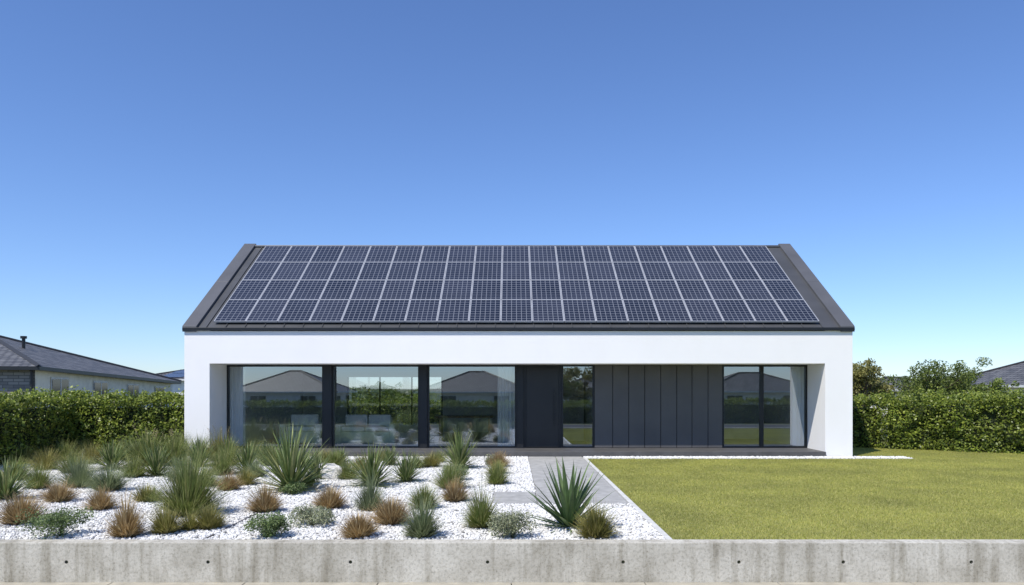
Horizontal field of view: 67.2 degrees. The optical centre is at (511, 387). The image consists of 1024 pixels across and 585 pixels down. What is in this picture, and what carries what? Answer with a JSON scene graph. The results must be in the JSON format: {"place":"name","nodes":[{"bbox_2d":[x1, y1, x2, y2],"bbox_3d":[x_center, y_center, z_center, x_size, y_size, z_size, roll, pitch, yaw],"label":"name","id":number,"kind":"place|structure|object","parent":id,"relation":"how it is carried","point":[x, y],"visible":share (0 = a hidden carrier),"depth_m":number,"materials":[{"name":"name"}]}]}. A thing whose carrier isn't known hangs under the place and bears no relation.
{"place":"outdoors","nodes":[
{"label":"outdoors","id":0,"kind":"place"},
{"bbox_2d":[0,582,1023,584],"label":"sidewalk","id":1,"kind":"structure","parent":0,"point":[513,583],"depth_m":8.64,"materials":[{"name":"concrete"}]},
{"bbox_2d":[0,0,1023,388],"label":"sky","id":2,"kind":"structure","parent":0,"point":[144,143],"materials":[{"name":"blue"}]},
{"bbox_2d":[66,389,971,584],"bbox_3d":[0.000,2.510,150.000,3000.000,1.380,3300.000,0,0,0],"label":"ground","id":3,"kind":"structure","parent":0,"point":[408,391],"depth_m":95.58,"materials":[{"name":"green plant"}]},
{"bbox_2d":[0,370,34,398],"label":"wall","id":4,"kind":"structure","parent":3,"relation":"on","point":[12,380],"depth_m":28.42,"materials":[{"name":"brick"}]},
{"bbox_2d":[35,370,170,406],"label":"wall","id":5,"kind":"structure","parent":3,"relation":"on","point":[43,380],"depth_m":33.02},
{"bbox_2d":[0,366,180,383],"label":"fascia","id":6,"kind":"structure","parent":5,"relation":"attached to","point":[48,369],"depth_m":31.64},
{"bbox_2d":[0,337,180,381],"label":"roof","id":7,"kind":"structure","parent":6,"relation":"on","point":[44,357],"depth_m":34.16,"materials":[{"name":"tile"}]},
{"bbox_2d":[0,335,181,380],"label":"hip caps","id":8,"kind":"object","parent":7,"relation":"on","point":[24,356],"visible":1,"depth_m":37.85,"materials":[{"name":"tile"}]},
{"bbox_2d":[51,377,163,406],"bbox_3d":[-18.390,0.409,36.005,0.025,1.620,12.942,0,0,-6],"label":"window frame","id":9,"kind":"object","parent":5,"relation":"attached to","point":[52,378],"visible":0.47,"depth_m":33.91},
{"bbox_2d":[53,379,163,406],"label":"window","id":10,"kind":"structure","parent":9,"relation":"in","point":[60,385],"depth_m":33.71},
{"bbox_2d":[54,385,183,454],"bbox_3d":[-10.350,0.882,20.701,3.778,1.921,1.791,0,0,0],"label":"hedge","id":11,"kind":"object","parent":3,"relation":"on","point":[114,415],"visible":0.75,"depth_m":20.35,"materials":[{"name":"green plant"}]},
{"bbox_2d":[321,463,342,479],"bbox_3d":[-3.518,1.694,15.053,0.470,0.437,0.364,0,0,0],"label":"boulder","id":12,"kind":"object","parent":3,"relation":"on","point":[331,474],"visible":0.65,"depth_m":14.91,"materials":[{"name":"stone"}]},
{"bbox_2d":[349,387,434,402],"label":"distant trees","id":13,"kind":"object","parent":3,"relation":"on","point":[354,393],"visible":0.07,"depth_m":93.59,"materials":[{"name":"green plant"}]},
{"bbox_2d":[349,393,440,424],"bbox_3d":[-3.571,1.000,31.891,7.321,1.673,1.464,0,0,-4],"label":"hedge","id":14,"kind":"object","parent":3,"relation":"on","point":[399,414],"visible":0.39,"depth_m":31.70,"materials":[{"name":"green plant"}]},
{"bbox_2d":[303,370,497,431],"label":"wall back","id":15,"kind":"structure","parent":3,"relation":"on","point":[470,392],"depth_m":28.95,"materials":[{"name":"white paint"}]},
{"bbox_2d":[347,377,442,424],"bbox_3d":[-4.400,0.500,29.020,3.600,1.800,0.040,0,0,0],"label":"back window frame","id":16,"kind":"object","parent":15,"relation":"attached to","point":[411,397],"visible":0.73,"depth_m":29.00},
{"bbox_2d":[0,456,911,538],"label":"gravel","id":17,"kind":"structure","parent":3,"relation":"on","point":[631,522],"depth_m":11.18,"materials":[{"name":"gravel"}]},
{"bbox_2d":[0,455,40,502],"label":"yucca plant","id":18,"kind":"object","parent":17,"relation":"on","point":[7,483],"visible":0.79,"depth_m":12.16,"materials":[{"name":"green plant"}]},
{"bbox_2d":[0,450,40,479],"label":"ornamental grass","id":19,"kind":"object","parent":17,"relation":"on","point":[17,464],"depth_m":14.76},
{"bbox_2d":[6,443,40,463],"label":"ornamental grass","id":20,"kind":"object","parent":17,"relation":"on","point":[26,457],"depth_m":17.92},
{"bbox_2d":[0,483,55,524],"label":"ornamental grass","id":21,"kind":"object","parent":17,"relation":"on","point":[11,511],"depth_m":10.03,"materials":[{"name":"brown plant"}]},
{"bbox_2d":[15,459,61,488],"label":"ornamental grass","id":22,"kind":"object","parent":17,"relation":"on","point":[38,476],"depth_m":13.52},
{"bbox_2d":[0,387,89,464],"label":"hedge","id":23,"kind":"object","parent":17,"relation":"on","point":[37,424],"visible":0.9,"depth_m":18.79,"materials":[{"name":"green plant"}]},
{"bbox_2d":[24,444,67,469],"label":"ornamental grass","id":24,"kind":"object","parent":17,"relation":"on","point":[45,460],"depth_m":16.63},
{"bbox_2d":[15,496,96,538],"bbox_3d":[-5.404,1.546,9.193,0.769,0.494,0.737,0,0,0],"label":"shrub","id":25,"kind":"object","parent":17,"relation":"on","point":[56,520],"visible":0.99,"depth_m":9.10,"materials":[{"name":"green plant"}]},
{"bbox_2d":[30,474,86,502],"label":"ornamental grass","id":26,"kind":"object","parent":17,"relation":"on","point":[56,493],"depth_m":11.99,"materials":[{"name":"brown plant"}]},
{"bbox_2d":[42,435,83,460],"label":"ornamental grass","id":27,"kind":"object","parent":17,"relation":"on","point":[67,445],"depth_m":18.70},
{"bbox_2d":[46,443,100,472],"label":"ornamental grass","id":28,"kind":"object","parent":17,"relation":"on","point":[66,460],"depth_m":16.03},
{"bbox_2d":[43,452,109,487],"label":"ornamental grass","id":29,"kind":"object","parent":17,"relation":"on","point":[76,474],"depth_m":13.65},
{"bbox_2d":[64,439,105,463],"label":"ornamental grass","id":30,"kind":"object","parent":17,"relation":"on","point":[90,454],"depth_m":17.93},
{"bbox_2d":[75,483,120,509],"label":"ornamental grass","id":31,"kind":"object","parent":17,"relation":"on","point":[99,501],"depth_m":11.17,"materials":[{"name":"brown plant"}]},
{"bbox_2d":[77,460,137,491],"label":"ornamental grass","id":32,"kind":"object","parent":17,"relation":"on","point":[111,481],"depth_m":13.20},
{"bbox_2d":[89,436,137,470],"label":"yucca plant","id":33,"kind":"object","parent":17,"relation":"on","point":[111,454],"visible":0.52,"depth_m":16.62,"materials":[{"name":"green plant"}]},
{"bbox_2d":[98,485,149,537],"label":"ornamental grass","id":34,"kind":"object","parent":17,"relation":"on","point":[127,522],"depth_m":9.13,"materials":[{"name":"brown plant"}]},
{"bbox_2d":[107,451,153,477],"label":"ornamental grass","id":35,"kind":"object","parent":17,"relation":"on","point":[135,467],"depth_m":15.21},
{"bbox_2d":[112,422,173,465],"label":"ornamental grass","id":36,"kind":"object","parent":17,"relation":"on","point":[149,444],"depth_m":17.50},
{"bbox_2d":[130,481,161,501],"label":"ornamental grass","id":37,"kind":"object","parent":17,"relation":"on","point":[140,495],"depth_m":11.99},
{"bbox_2d":[132,440,175,476],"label":"yucca plant","id":38,"kind":"object","parent":17,"relation":"on","point":[155,457],"visible":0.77,"depth_m":15.48,"materials":[{"name":"green plant"}]},
{"bbox_2d":[142,499,187,534],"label":"ornamental grass","id":39,"kind":"object","parent":17,"relation":"on","point":[166,524],"depth_m":9.36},
{"bbox_2d":[153,424,191,465],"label":"ornamental grass","id":40,"kind":"object","parent":17,"relation":"on","point":[176,446],"depth_m":17.56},
{"bbox_2d":[141,430,234,516],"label":"ornamental grass","id":41,"kind":"object","parent":17,"relation":"on","point":[188,492],"depth_m":10.65,"materials":[{"name":"plant"}]},
{"bbox_2d":[177,509,203,530],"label":"ornamental grass","id":42,"kind":"object","parent":17,"relation":"on","point":[190,521],"depth_m":9.58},
{"bbox_2d":[180,433,216,466],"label":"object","id":43,"kind":"object","parent":17,"relation":"on","point":[198,446],"visible":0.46,"depth_m":17.27,"materials":[{"name":"green plant"}]},
{"bbox_2d":[182,500,231,529],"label":"ornamental grass","id":44,"kind":"object","parent":17,"relation":"on","point":[210,518],"depth_m":9.68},
{"bbox_2d":[193,426,242,457],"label":"ornamental grass","id":45,"kind":"object","parent":17,"relation":"on","point":[216,441],"depth_m":18.67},
{"bbox_2d":[198,445,248,474],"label":"ornamental grass","id":46,"kind":"object","parent":17,"relation":"on","point":[221,463],"depth_m":15.61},
{"bbox_2d":[212,435,241,455],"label":"yucca plant","id":47,"kind":"object","parent":17,"relation":"on","point":[227,443],"visible":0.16,"depth_m":18.30,"materials":[{"name":"green plant"}]},
{"bbox_2d":[209,437,245,464],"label":"ornamental grass","id":48,"kind":"object","parent":17,"relation":"on","point":[226,450],"depth_m":17.66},
{"bbox_2d":[215,470,247,490],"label":"ornamental grass","id":49,"kind":"object","parent":17,"relation":"on","point":[232,484],"depth_m":13.32,"materials":[{"name":"brown plant"}]},
{"bbox_2d":[226,439,266,471],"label":"yucca plant","id":50,"kind":"object","parent":17,"relation":"on","point":[247,457],"visible":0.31,"depth_m":16.03,"materials":[{"name":"green plant"}]},
{"bbox_2d":[231,466,262,485],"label":"ornamental grass","id":51,"kind":"object","parent":17,"relation":"on","point":[248,479],"depth_m":14.05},
{"bbox_2d":[238,459,269,476],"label":"ornamental grass","id":52,"kind":"object","parent":17,"relation":"on","point":[253,467],"depth_m":15.26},
{"bbox_2d":[237,481,284,512],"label":"ornamental grass","id":53,"kind":"object","parent":17,"relation":"on","point":[268,502],"depth_m":10.95,"materials":[{"name":"brown plant"}]},
{"bbox_2d":[243,508,293,537],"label":"shrub","id":54,"kind":"object","parent":17,"relation":"on","point":[273,524],"visible":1,"depth_m":9.10,"materials":[{"name":"green plant"}]},
{"bbox_2d":[255,442,290,465],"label":"ornamental grass","id":55,"kind":"object","parent":17,"relation":"on","point":[270,452],"depth_m":17.58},
{"bbox_2d":[245,421,335,494],"bbox_3d":[-3.772,1.128,13.311,1.570,1.316,1.513,0,0,-26],"label":"yucca plant","id":56,"kind":"object","parent":17,"relation":"on","point":[288,464],"visible":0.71,"depth_m":13.17,"materials":[{"name":"green plant"}]},
{"bbox_2d":[278,477,306,494],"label":"shrub","id":57,"kind":"object","parent":17,"relation":"on","point":[292,487],"visible":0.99,"depth_m":12.78,"materials":[{"name":"green plant"}]},
{"bbox_2d":[287,502,337,528],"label":"shrub","id":58,"kind":"object","parent":17,"relation":"on","point":[322,516],"visible":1,"depth_m":9.90,"materials":[{"name":"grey plant"}]},
{"bbox_2d":[302,447,330,478],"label":"yucca plant","id":59,"kind":"object","parent":17,"relation":"on","point":[317,462],"visible":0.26,"depth_m":14.99,"materials":[{"name":"green plant"}]},
{"bbox_2d":[306,481,351,508],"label":"ornamental grass","id":60,"kind":"object","parent":17,"relation":"on","point":[329,498],"depth_m":11.31,"materials":[{"name":"brown plant"}]},
{"bbox_2d":[320,447,350,465],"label":"ornamental grass","id":61,"kind":"object","parent":17,"relation":"on","point":[334,457],"depth_m":17.28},
{"bbox_2d":[329,456,359,479],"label":"ornamental grass","id":62,"kind":"object","parent":17,"relation":"on","point":[345,471],"depth_m":14.93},
{"bbox_2d":[332,509,383,538],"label":"ornamental grass","id":63,"kind":"object","parent":17,"relation":"on","point":[358,527],"depth_m":9.12,"materials":[{"name":"brown plant"}]},
{"bbox_2d":[344,463,387,510],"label":"ornamental grass","id":64,"kind":"object","parent":17,"relation":"on","point":[368,495],"depth_m":11.11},
{"bbox_2d":[344,442,400,487],"bbox_3d":[-2.513,1.353,13.923,1.198,0.865,1.200,0,0,27],"label":"yucca plant","id":65,"kind":"object","parent":17,"relation":"on","point":[371,468],"visible":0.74,"depth_m":13.82,"materials":[{"name":"green plant"}]},
{"bbox_2d":[378,445,401,465],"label":"yucca plant","id":66,"kind":"object","parent":17,"relation":"on","point":[389,455],"visible":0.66,"depth_m":17.61,"materials":[{"name":"green plant"}]},
{"bbox_2d":[367,492,413,524],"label":"ornamental grass","id":67,"kind":"object","parent":17,"relation":"on","point":[389,512],"depth_m":9.96,"materials":[{"name":"brown plant"}]},
{"bbox_2d":[388,448,426,482],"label":"yucca plant","id":68,"kind":"object","parent":17,"relation":"on","point":[406,470],"visible":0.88,"depth_m":14.49,"materials":[{"name":"green plant"}]},
{"bbox_2d":[397,487,446,538],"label":"ornamental grass","id":69,"kind":"object","parent":17,"relation":"on","point":[421,525],"depth_m":9.11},
{"bbox_2d":[405,479,446,508],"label":"ornamental grass","id":70,"kind":"object","parent":17,"relation":"on","point":[424,494],"depth_m":11.33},
{"bbox_2d":[422,447,445,466],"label":"ornamental grass","id":71,"kind":"object","parent":17,"relation":"on","point":[432,460],"depth_m":17.24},
{"bbox_2d":[426,457,472,488],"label":"ornamental grass","id":72,"kind":"object","parent":17,"relation":"on","point":[449,473],"depth_m":13.53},
{"bbox_2d":[437,474,471,501],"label":"ornamental grass","id":73,"kind":"object","parent":17,"relation":"on","point":[455,493],"depth_m":11.98,"materials":[{"name":"brown plant"}]},
{"bbox_2d":[437,426,481,468],"bbox_3d":[-1.179,1.295,17.019,1.092,0.981,1.092,0,0,-39],"label":"yucca plant","id":74,"kind":"object","parent":17,"relation":"on","point":[458,451],"visible":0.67,"depth_m":16.92,"materials":[{"name":"green plant"}]},
{"bbox_2d":[457,480,504,528],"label":"ornamental grass","id":75,"kind":"object","parent":17,"relation":"on","point":[477,517],"depth_m":9.75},
{"bbox_2d":[479,457,513,484],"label":"ornamental grass","id":76,"kind":"object","parent":17,"relation":"on","point":[496,476],"depth_m":14.14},
{"bbox_2d":[482,450,512,465],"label":"ornamental grass","id":77,"kind":"object","parent":17,"relation":"on","point":[498,456],"depth_m":17.30,"materials":[{"name":"brown plant"}]},
{"bbox_2d":[487,507,536,537],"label":"shrub","id":78,"kind":"object","parent":17,"relation":"on","point":[505,523],"visible":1,"depth_m":9.08,"materials":[{"name":"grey plant"}]},
{"bbox_2d":[492,457,627,504],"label":"paver path","id":79,"kind":"structure","parent":17,"relation":"on","point":[602,486],"depth_m":14.25,"materials":[{"name":"concrete"}]},
{"bbox_2d":[521,457,619,534],"bbox_3d":[0.758,1.316,9.830,1.162,0.940,1.120,0,0,-33],"label":"agave plant","id":80,"kind":"object","parent":17,"relation":"on","point":[572,497],"visible":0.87,"depth_m":9.73,"materials":[{"name":"green plant"}]},
{"bbox_2d":[567,496,623,538],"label":"ornamental grass","id":81,"kind":"object","parent":17,"relation":"on","point":[596,525],"depth_m":9.10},
{"bbox_2d":[584,458,671,538],"bbox_3d":[1.843,1.800,14.152,0.075,0.060,10.495,0,0,0],"label":"lawn edging","id":82,"kind":"object","parent":17,"relation":"on","point":[643,514],"visible":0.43,"depth_m":11.54,"materials":[{"name":"stone"}]},
{"bbox_2d":[0,539,1023,583],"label":"retaining wall","id":83,"kind":"structure","parent":3,"relation":"on","point":[509,560],"depth_m":8.70,"materials":[{"name":"concrete"}]},
{"bbox_2d":[184,331,852,455],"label":"side walls","id":84,"kind":"structure","parent":3,"relation":"on","point":[273,396],"depth_m":20.50,"materials":[{"name":"white paint"}]},
{"bbox_2d":[268,367,764,369],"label":"ceiling","id":85,"kind":"structure","parent":84,"relation":"attached to","point":[397,368],"depth_m":26.05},
{"bbox_2d":[231,367,244,445],"bbox_3d":[-7.694,0.518,21.443,0.551,2.276,0.125,0,0,0],"label":"curtain","id":86,"kind":"object","parent":85,"relation":"hanging from","point":[238,401],"visible":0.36,"depth_m":21.43,"materials":[{"name":"fabric"}]},
{"bbox_2d":[498,367,514,445],"bbox_3d":[-0.148,0.518,21.443,0.509,2.276,0.125,0,0,0],"label":"curtain","id":87,"kind":"object","parent":85,"relation":"hanging from","point":[506,406],"visible":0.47,"depth_m":21.47,"materials":[{"name":"fabric"}]},
{"bbox_2d":[792,367,803,445],"bbox_3d":[8.076,0.518,21.443,0.551,2.276,0.125,0,0,0],"label":"curtain","id":88,"kind":"object","parent":85,"relation":"hanging from","point":[797,406],"visible":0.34,"depth_m":21.45,"materials":[{"name":"fabric"}]},
{"bbox_2d":[227,365,806,447],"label":"window frames","id":89,"kind":"structure","parent":84,"relation":"attached to","point":[328,404],"depth_m":21.20,"materials":[{"name":"metal"}]},
{"bbox_2d":[523,365,560,447],"bbox_3d":[0.837,0.514,21.270,1.046,2.283,0.100,0,0,0],"label":"door surround","id":90,"kind":"object","parent":89,"relation":"attached to","point":[524,399],"visible":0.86,"depth_m":21.22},
{"bbox_2d":[526,368,557,446],"bbox_3d":[0.838,0.543,21.203,0.880,2.186,0.025,0,0,0],"label":"front door","id":91,"kind":"structure","parent":90,"relation":"attached to","point":[541,387],"depth_m":21.19,"materials":[{"name":"metal"}]},
{"bbox_2d":[594,365,721,447],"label":"cladding panels","id":92,"kind":"object","parent":89,"relation":"attached to","point":[657,406],"visible":0.98,"depth_m":21.18,"materials":[{"name":"metal"}]},
{"bbox_2d":[210,331,824,364],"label":"front beam","id":93,"kind":"structure","parent":84,"relation":"attached to","point":[517,347],"depth_m":20.00,"materials":[{"name":"white paint"}]},
{"bbox_2d":[197,247,839,330],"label":"roof","id":94,"kind":"structure","parent":84,"relation":"on","point":[818,309],"depth_m":20.16,"materials":[{"name":"metal"}]},
{"bbox_2d":[214,246,818,322],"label":"solar panel frames","id":95,"kind":"structure","parent":94,"relation":"attached to","point":[501,299],"depth_m":21.18,"materials":[{"name":"metal"}]},
{"bbox_2d":[215,246,817,320],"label":"solar panel cells","id":96,"kind":"object","parent":95,"relation":"in","point":[516,279],"visible":1,"depth_m":21.98,"materials":[{"name":"glass"}]},
{"bbox_2d":[255,245,778,246],"bbox_3d":[0.168,-4.500,24.600,16.652,0.060,0.240,0,0,0],"label":"ridge cap","id":97,"kind":"object","parent":94,"relation":"on","point":[518,245],"visible":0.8,"depth_m":24.48,"materials":[{"name":"metal"}]},
{"bbox_2d":[182,327,854,329],"bbox_3d":[0.168,-1.522,19.948,17.392,0.075,0.035,0,0,0],"label":"eave gutter","id":98,"kind":"object","parent":94,"relation":"attached to","point":[518,328],"visible":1,"depth_m":19.93,"materials":[{"name":"metal"}]},
{"bbox_2d":[182,244,854,331],"bbox_3d":[0.168,-3.020,24.615,17.402,3.155,9.330,0,0,0],"label":"verge capping","id":99,"kind":"object","parent":84,"relation":"on","point":[805,272],"visible":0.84,"depth_m":21.83,"materials":[{"name":"metal"}]},
{"bbox_2d":[724,368,758,438],"bbox_3d":[6.982,0.503,25.050,2.281,2.305,0.100,0,0,0],"label":"window pane","id":100,"kind":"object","parent":84,"relation":"attached to","point":[741,403],"depth_m":25.00,"materials":[{"name":"glass"}]},
{"bbox_2d":[245,432,791,445],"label":"floor slab","id":101,"kind":"structure","parent":3,"relation":"on","point":[408,438],"depth_m":23.89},
{"bbox_2d":[279,414,321,445],"bbox_3d":[-6.000,1.218,22.245,1.200,0.885,0.910,0,0,0],"label":"sofa","id":102,"kind":"object","parent":101,"relation":"on","point":[311,423],"visible":0.64,"depth_m":21.83,"materials":[{"name":"fabric"}]},
{"bbox_2d":[335,415,398,445],"bbox_3d":[-4.150,1.218,22.145,1.700,0.885,0.910,0,0,0],"label":"sofa","id":103,"kind":"object","parent":101,"relation":"on","point":[366,429],"visible":0.99,"depth_m":21.72,"materials":[{"name":"fabric"}]},
{"bbox_2d":[436,415,493,440],"bbox_3d":[-1.500,1.280,24.650,1.800,0.761,0.900,0,0,0],"label":"dining table","id":104,"kind":"object","parent":101,"relation":"on","point":[440,417],"visible":1,"depth_m":24.25,"materials":[{"name":"brown wood"}]},
{"bbox_2d":[563,367,583,440],"bbox_3d":[1.351,0.503,24.050,1.781,2.305,0.100,0,0,0],"label":"window pane","id":105,"kind":"structure","parent":101,"relation":"on","point":[573,403],"depth_m":24.00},
{"bbox_2d":[584,367,591,445],"bbox_3d":[2.325,0.508,25.145,0.100,2.315,7.570,0,0,0],"label":"partition","id":106,"kind":"object","parent":101,"relation":"on","point":[588,405],"visible":0.29,"depth_m":22.93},
{"bbox_2d":[235,448,825,456],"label":"deck","id":107,"kind":"structure","parent":3,"relation":"on","point":[565,452],"depth_m":20.03,"materials":[{"name":"stone"}]},
{"bbox_2d":[588,441,1023,538],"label":"lawn","id":108,"kind":"structure","parent":3,"relation":"on","point":[930,494],"depth_m":12.82,"materials":[{"name":"green plant"}]},
{"bbox_2d":[853,389,892,447],"bbox_3d":[10.090,0.927,23.355,2.560,1.815,1.752,0,0,0],"label":"hedge","id":109,"kind":"object","parent":108,"relation":"on","point":[865,426],"visible":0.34,"depth_m":22.94,"materials":[{"name":"green plant"}]},
{"bbox_2d":[876,384,1023,453],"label":"hedge","id":110,"kind":"object","parent":108,"relation":"on","point":[966,426],"visible":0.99,"depth_m":21.70,"materials":[{"name":"green plant"}]},
{"bbox_2d":[853,357,885,407],"bbox_3d":[15.953,0.231,35.923,2.694,3.238,2.789,0,0,-28],"label":"tree","id":111,"kind":"object","parent":3,"relation":"on","point":[855,365],"visible":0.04,"depth_m":35.45,"materials":[{"name":"green plant"}]},
{"bbox_2d":[853,359,895,407],"bbox_3d":[13.292,0.406,29.197,2.248,2.889,2.111,0,0,-37],"label":"tree","id":112,"kind":"object","parent":3,"relation":"on","point":[868,372],"visible":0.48,"depth_m":28.58,"materials":[{"name":"green plant"}]},
{"bbox_2d":[893,372,926,405],"bbox_3d":[17.334,0.564,32.888,2.696,2.572,1.869,0,0,0],"label":"tree","id":113,"kind":"object","parent":3,"relation":"on","point":[907,379],"visible":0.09,"depth_m":32.81,"materials":[{"name":"green plant"}]},
{"bbox_2d":[881,357,992,405],"bbox_3d":[16.499,0.327,29.887,2.852,3.046,3.293,0,0,-43],"label":"tree","id":114,"kind":"object","parent":3,"relation":"on","point":[939,380],"visible":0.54,"depth_m":29.61,"materials":[{"name":"green plant"}]},
{"bbox_2d":[964,377,1023,406],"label":"tree","id":115,"kind":"object","parent":3,"relation":"on","point":[997,385],"visible":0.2,"depth_m":27.67,"materials":[{"name":"green plant"}]},
{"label":"fascia","id":116,"kind":"object","parent":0,"visible":0},
{"bbox_2d":[969,362,1023,384],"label":"roof","id":117,"kind":"structure","parent":116,"relation":"on","point":[1010,374],"depth_m":46.43,"materials":[{"name":"tile"}]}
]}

